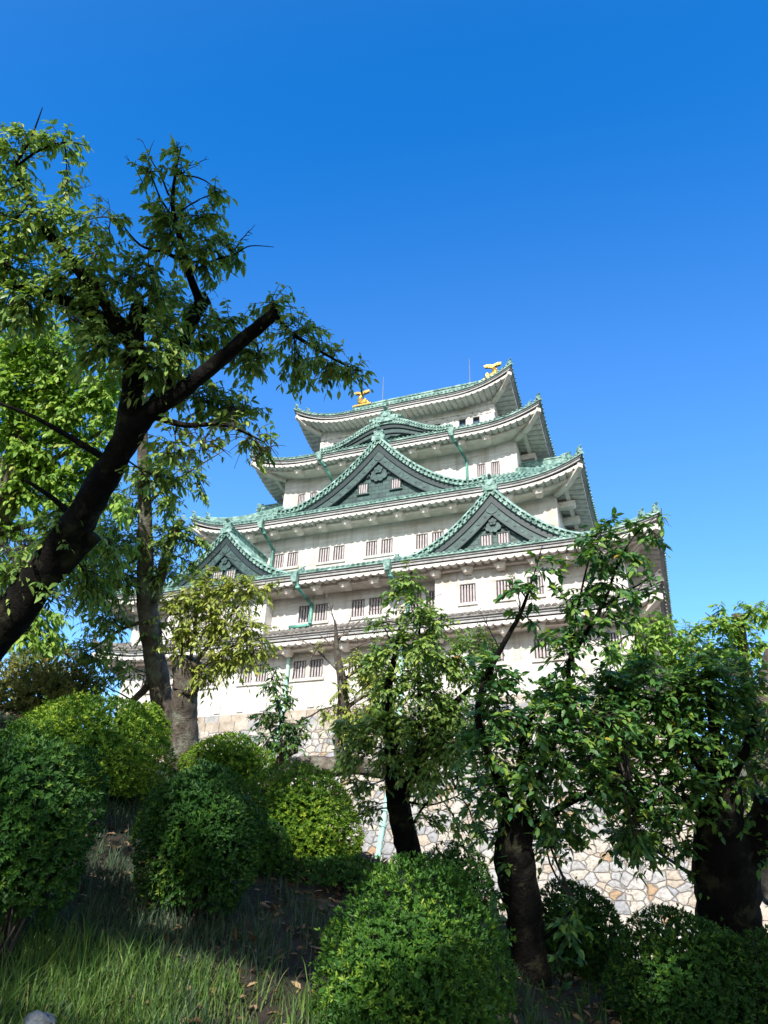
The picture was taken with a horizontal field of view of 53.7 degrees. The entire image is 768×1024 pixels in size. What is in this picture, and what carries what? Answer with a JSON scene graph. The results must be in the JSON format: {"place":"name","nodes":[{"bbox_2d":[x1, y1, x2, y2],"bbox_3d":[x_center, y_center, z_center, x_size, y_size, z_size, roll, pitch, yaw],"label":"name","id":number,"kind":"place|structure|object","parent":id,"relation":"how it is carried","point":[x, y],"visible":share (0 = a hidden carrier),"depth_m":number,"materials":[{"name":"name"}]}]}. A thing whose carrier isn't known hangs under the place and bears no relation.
{"place":"outdoors","nodes":[
{"label":"outdoors","id":0,"kind":"place"},
{"bbox_2d":[0,710,669,1023],"bbox_3d":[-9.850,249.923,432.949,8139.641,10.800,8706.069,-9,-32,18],"label":"ground","id":1,"kind":"structure","parent":0,"point":[262,1015],"depth_m":5.42,"materials":[{"name":"brown soil"}]},
{"bbox_2d":[23,1010,55,1023],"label":"rock","id":2,"kind":"object","parent":1,"relation":"on","point":[37,1017],"visible":1,"depth_m":3.48,"materials":[{"name":"grey stone"}]},
{"bbox_2d":[0,646,105,723],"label":"azalea bush","id":3,"kind":"object","parent":1,"relation":"on","point":[42,677],"visible":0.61,"depth_m":9.67,"materials":[{"name":"green plant"}]},
{"bbox_2d":[0,711,111,971],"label":"azalea bush","id":4,"kind":"object","parent":1,"relation":"on","point":[37,811],"visible":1,"depth_m":4.54,"materials":[{"name":"green plant"}]},
{"bbox_2d":[0,312,144,666],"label":"cherry tree","id":5,"kind":"object","parent":1,"relation":"on","point":[26,455],"visible":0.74,"depth_m":8.46,"materials":[{"name":"green plant"}]},
{"bbox_2d":[1,687,179,802],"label":"azalea bush","id":6,"kind":"object","parent":1,"relation":"on","point":[116,745],"visible":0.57,"depth_m":7.01,"materials":[{"name":"green plant"}]},
{"bbox_2d":[116,700,173,767],"bbox_3d":[-2.725,2.527,8.577,0.672,0.817,0.640,-9,-32,18],"label":"azalea bush","id":7,"kind":"object","parent":1,"relation":"on","point":[155,711],"visible":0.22,"depth_m":8.55,"materials":[{"name":"green plant"}]},
{"bbox_2d":[59,393,239,765],"bbox_3d":[-3.192,0.908,9.934,2.446,4.681,2.519,11,-31,-15],"label":"cherry tree","id":8,"kind":"object","parent":1,"relation":"on","point":[147,584],"visible":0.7,"depth_m":9.92,"materials":[{"name":"green plant"}]},
{"bbox_2d":[0,107,379,660],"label":"cherry tree","id":9,"kind":"object","parent":1,"relation":"on","point":[68,541],"visible":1,"depth_m":5.47,"materials":[{"name":"green plant"}]},
{"bbox_2d":[129,758,270,927],"bbox_3d":[-1.352,2.449,5.614,0.973,1.145,0.905,-9,-32,18],"label":"azalea bush","id":10,"kind":"object","parent":1,"relation":"on","point":[198,834],"visible":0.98,"depth_m":5.40,"materials":[{"name":"green plant"}]},
{"bbox_2d":[148,565,283,768],"bbox_3d":[-2.238,2.041,9.381,1.969,2.614,1.512,-23,-38,37],"label":"cherry tree","id":11,"kind":"object","parent":1,"relation":"on","point":[188,678],"visible":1,"depth_m":9.50,"materials":[{"name":"green plant"}]},
{"bbox_2d":[176,730,275,795],"bbox_3d":[-1.791,2.882,8.592,1.069,0.807,0.964,17,-33,-24],"label":"azalea bush","id":12,"kind":"object","parent":1,"relation":"on","point":[243,759],"visible":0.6,"depth_m":8.43,"materials":[{"name":"green plant"}]},
{"bbox_2d":[0,900,482,1023],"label":"grass","id":13,"kind":"structure","parent":1,"relation":"on","point":[12,990],"depth_m":4.36,"materials":[{"name":"green plant"}]},
{"bbox_2d":[231,817,294,879],"bbox_3d":[-1.074,2.945,6.677,0.619,0.535,0.539,-9,-32,18],"label":"azalea bush","id":14,"kind":"object","parent":1,"relation":"on","point":[275,850],"visible":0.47,"depth_m":6.56,"materials":[{"name":"green plant"}]},
{"bbox_2d":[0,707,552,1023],"bbox_3d":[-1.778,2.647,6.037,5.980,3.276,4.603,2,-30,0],"label":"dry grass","id":15,"kind":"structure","parent":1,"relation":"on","point":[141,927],"depth_m":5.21,"materials":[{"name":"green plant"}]},
{"bbox_2d":[240,756,367,862],"bbox_3d":[-0.836,2.931,7.479,1.237,1.011,1.230,25,-37,-34],"label":"azalea bush","id":16,"kind":"object","parent":1,"relation":"on","point":[305,810],"visible":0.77,"depth_m":7.22,"materials":[{"name":"green plant"}]},
{"bbox_2d":[245,666,371,770],"bbox_3d":[-1.202,3.193,11.580,1.818,1.449,1.039,9,-30,-11],"label":"cherry sapling","id":17,"kind":"object","parent":1,"relation":"on","point":[288,739],"visible":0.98,"depth_m":11.46,"materials":[{"name":"green plant"}]},
{"bbox_2d":[0,704,640,1023],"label":"leaf litter","id":18,"kind":"object","parent":1,"relation":"on","point":[590,1020],"visible":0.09,"depth_m":5.53,"materials":[{"name":"brown plant"}]},
{"bbox_2d":[258,592,399,798],"bbox_3d":[-1.031,3.236,12.452,2.877,3.501,1.840,-4,-30,10],"label":"cherry tree","id":19,"kind":"object","parent":1,"relation":"on","point":[343,712],"visible":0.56,"depth_m":12.43,"materials":[{"name":"green plant"}]},
{"bbox_2d":[288,852,399,893],"bbox_3d":[-0.391,3.293,6.888,1.040,0.406,1.075,-9,-32,18],"label":"azalea bush","id":20,"kind":"object","parent":1,"relation":"on","point":[334,863],"visible":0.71,"depth_m":6.67,"materials":[{"name":"green plant"}]},
{"bbox_2d":[308,849,520,1023],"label":"azalea bush","id":21,"kind":"object","parent":1,"relation":"on","point":[413,961],"visible":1,"depth_m":4.45,"materials":[{"name":"green plant"}]},
{"bbox_2d":[324,559,504,871],"bbox_3d":[0.501,2.749,8.997,2.197,3.745,2.121,17,-33,-25],"label":"cherry tree","id":22,"kind":"object","parent":1,"relation":"on","point":[395,731],"visible":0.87,"depth_m":8.90,"materials":[{"name":"green plant"}]},
{"bbox_2d":[111,688,767,959],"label":"stone foundation wall","id":23,"kind":"structure","parent":1,"relation":"on","point":[627,894],"depth_m":38.72,"materials":[{"name":"beige stone"}]},
{"bbox_2d":[92,358,678,716],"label":"castle keep","id":24,"kind":"structure","parent":23,"relation":"on","point":[463,497],"depth_m":55.22,"materials":[{"name":"white paint"}]},
{"bbox_2d":[240,665,252,682],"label":"window","id":25,"kind":"structure","parent":24,"relation":"in","point":[248,679],"depth_m":52.12,"materials":[{"name":"paint"}]},
{"bbox_2d":[255,664,268,681],"bbox_3d":[-8.234,11.048,51.825,0.940,1.240,0.352,-9,-32,18],"label":"window","id":26,"kind":"structure","parent":24,"relation":"in","point":[262,677],"depth_m":51.74,"materials":[{"name":"paint"}]},
{"bbox_2d":[273,553,284,567],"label":"window","id":27,"kind":"structure","parent":24,"relation":"in","point":[278,562],"depth_m":61.30,"materials":[{"name":"paint"}]},
{"bbox_2d":[287,551,298,566],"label":"window","id":28,"kind":"structure","parent":24,"relation":"in","point":[292,560],"depth_m":60.91,"materials":[{"name":"paint"}]},
{"bbox_2d":[292,660,305,678],"bbox_3d":[-5.618,10.645,50.943,0.940,1.240,0.352,-9,-32,18],"label":"window","id":29,"kind":"structure","parent":24,"relation":"in","point":[300,666],"depth_m":50.93,"materials":[{"name":"paint"}]},
{"bbox_2d":[297,493,305,504],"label":"window","id":30,"kind":"structure","parent":24,"relation":"in","point":[301,497],"depth_m":67.75,"materials":[{"name":"paint"}]},
{"bbox_2d":[298,605,309,622],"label":"window","id":31,"kind":"structure","parent":24,"relation":"in","point":[303,616],"depth_m":52.92,"materials":[{"name":"paint"}]},
{"bbox_2d":[310,491,317,497],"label":"window","id":32,"kind":"structure","parent":24,"relation":"in","point":[312,494],"depth_m":67.50,"materials":[{"name":"paint"}]},
{"bbox_2d":[309,659,322,677],"bbox_3d":[-4.437,10.463,50.544,0.940,1.240,0.352,-9,-32,18],"label":"window","id":33,"kind":"structure","parent":24,"relation":"in","point":[316,668],"depth_m":50.53,"materials":[{"name":"paint"}]},
{"bbox_2d":[314,603,327,620],"bbox_3d":[-4.282,7.009,52.516,0.940,1.280,0.352,-9,-32,18],"label":"window","id":34,"kind":"structure","parent":24,"relation":"in","point":[320,609],"depth_m":52.52,"materials":[{"name":"paint"}]},
{"bbox_2d":[318,547,329,562],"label":"window","id":35,"kind":"structure","parent":24,"relation":"in","point":[324,553],"depth_m":60.01,"materials":[{"name":"paint"}]},
{"bbox_2d":[333,545,344,559],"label":"window","id":36,"kind":"structure","parent":24,"relation":"in","point":[338,552],"depth_m":59.63,"materials":[{"name":"paint"}]},
{"bbox_2d":[348,656,361,673],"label":"window","id":37,"kind":"structure","parent":24,"relation":"in","point":[349,656],"depth_m":49.53,"materials":[{"name":"paint"}]},
{"bbox_2d":[351,599,364,616],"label":"window","id":38,"kind":"structure","parent":24,"relation":"in","point":[358,606],"depth_m":51.63,"materials":[{"name":"paint"}]},
{"bbox_2d":[366,540,377,555],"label":"window","id":39,"kind":"structure","parent":24,"relation":"in","point":[371,546],"depth_m":58.76,"materials":[{"name":"paint"}]},
{"bbox_2d":[368,597,381,614],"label":"window","id":40,"kind":"structure","parent":24,"relation":"in","point":[378,600],"depth_m":51.25,"materials":[{"name":"paint"}]},
{"bbox_2d":[381,538,392,553],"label":"window","id":41,"kind":"structure","parent":24,"relation":"in","point":[386,544],"depth_m":58.37,"materials":[{"name":"paint"}]},
{"bbox_2d":[410,592,420,610],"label":"window","id":42,"kind":"structure","parent":24,"relation":"in","point":[418,595],"depth_m":50.36,"materials":[{"name":"paint"}]},
{"bbox_2d":[416,533,427,548],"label":"window","id":43,"kind":"structure","parent":24,"relation":"in","point":[421,539],"depth_m":57.47,"materials":[{"name":"paint"}]},
{"bbox_2d":[426,591,434,608],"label":"window","id":44,"kind":"structure","parent":24,"relation":"in","point":[430,594],"depth_m":50.08,"materials":[{"name":"paint"}]},
{"bbox_2d":[432,531,443,542],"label":"window","id":45,"kind":"structure","parent":24,"relation":"in","point":[435,535],"depth_m":57.19,"materials":[{"name":"paint"}]},
{"bbox_2d":[459,419,465,426],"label":"window","id":46,"kind":"structure","parent":24,"relation":"in","point":[462,421],"depth_m":68.41,"materials":[{"name":"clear glass"}]},
{"bbox_2d":[472,416,479,423],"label":"window","id":47,"kind":"structure","parent":24,"relation":"in","point":[475,419],"depth_m":68.01,"materials":[{"name":"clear glass"}]},
{"bbox_2d":[477,463,485,476],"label":"window","id":48,"kind":"structure","parent":24,"relation":"in","point":[481,468],"depth_m":62.55,"materials":[{"name":"paint"}]},
{"bbox_2d":[491,461,499,475],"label":"window","id":49,"kind":"structure","parent":24,"relation":"in","point":[495,466],"depth_m":62.12,"materials":[{"name":"paint"}]},
{"bbox_2d":[488,642,503,661],"bbox_3d":[6.954,8.707,46.699,0.940,1.240,0.352,-9,-32,18],"label":"window","id":50,"kind":"structure","parent":24,"relation":"in","point":[502,657],"depth_m":46.44,"materials":[{"name":"paint"}]},
{"bbox_2d":[533,639,549,658],"bbox_3d":[9.570,8.304,45.816,0.940,1.240,0.352,-9,-32,18],"label":"window","id":51,"kind":"structure","parent":24,"relation":"in","point":[538,653],"depth_m":45.76,"materials":[{"name":"paint"}]},
{"bbox_2d":[555,637,568,656],"bbox_3d":[10.751,8.122,45.417,0.940,1.240,0.352,-9,-32,18],"label":"window","id":52,"kind":"structure","parent":24,"relation":"in","point":[555,637],"depth_m":45.39,"materials":[{"name":"paint"}]},
{"bbox_2d":[608,631,622,651],"bbox_3d":[13.582,7.686,44.462,0.800,1.240,0.352,-9,-32,18],"label":"window","id":53,"kind":"structure","parent":24,"relation":"in","point":[614,637],"depth_m":44.57,"materials":[{"name":"paint"}]},
{"bbox_2d":[409,839,495,915],"bbox_3d":[0.694,3.691,7.654,0.900,0.756,0.821,-9,-32,18],"label":"azalea bush","id":54,"kind":"object","parent":1,"relation":"on","point":[470,875],"visible":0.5,"depth_m":7.52,"materials":[{"name":"green plant"}]},
{"bbox_2d":[442,507,673,991],"bbox_3d":[1.474,2.509,6.072,1.897,4.404,2.771,-3,-30,9],"label":"cherry tree","id":55,"kind":"object","parent":1,"relation":"on","point":[522,824],"visible":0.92,"depth_m":5.95,"materials":[{"name":"green plant"}]},
{"bbox_2d":[423,880,737,1023],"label":"ground cover","id":56,"kind":"object","parent":1,"relation":"on","point":[593,989],"visible":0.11,"depth_m":5.62,"materials":[{"name":"green plant"}]},
{"bbox_2d":[540,875,633,981],"bbox_3d":[1.748,3.865,7.059,1.106,0.867,0.974,-9,-32,18],"label":"azalea bush","id":57,"kind":"object","parent":1,"relation":"on","point":[596,950],"visible":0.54,"depth_m":6.82,"materials":[{"name":"green plant"}]},
{"bbox_2d":[577,636,767,1022],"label":"cherry tree","id":58,"kind":"object","parent":1,"relation":"on","point":[726,846],"visible":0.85,"depth_m":6.29,"materials":[{"name":"green plant"}]},
{"bbox_2d":[597,600,767,814],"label":"cherry tree","id":59,"kind":"object","parent":1,"relation":"on","point":[735,633],"visible":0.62,"depth_m":11.43,"materials":[{"name":"green plant"}]},
{"bbox_2d":[598,902,767,1023],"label":"azalea bush","id":60,"kind":"object","parent":1,"relation":"on","point":[673,981],"visible":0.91,"depth_m":5.63,"materials":[{"name":"green plant"}]},
{"bbox_2d":[700,649,767,905],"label":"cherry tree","id":61,"kind":"object","parent":1,"relation":"on","point":[764,879],"visible":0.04,"depth_m":7.93,"materials":[{"name":"green plant"}]},
{"bbox_2d":[738,924,767,1020],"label":"azalea bush","id":62,"kind":"object","parent":1,"relation":"on","point":[759,962],"visible":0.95,"depth_m":5.50,"materials":[{"name":"green plant"}]},
{"bbox_2d":[0,0,767,798],"label":"sky","id":63,"kind":"structure","parent":0,"point":[573,192],"materials":[{"name":"blue"}]}
]}

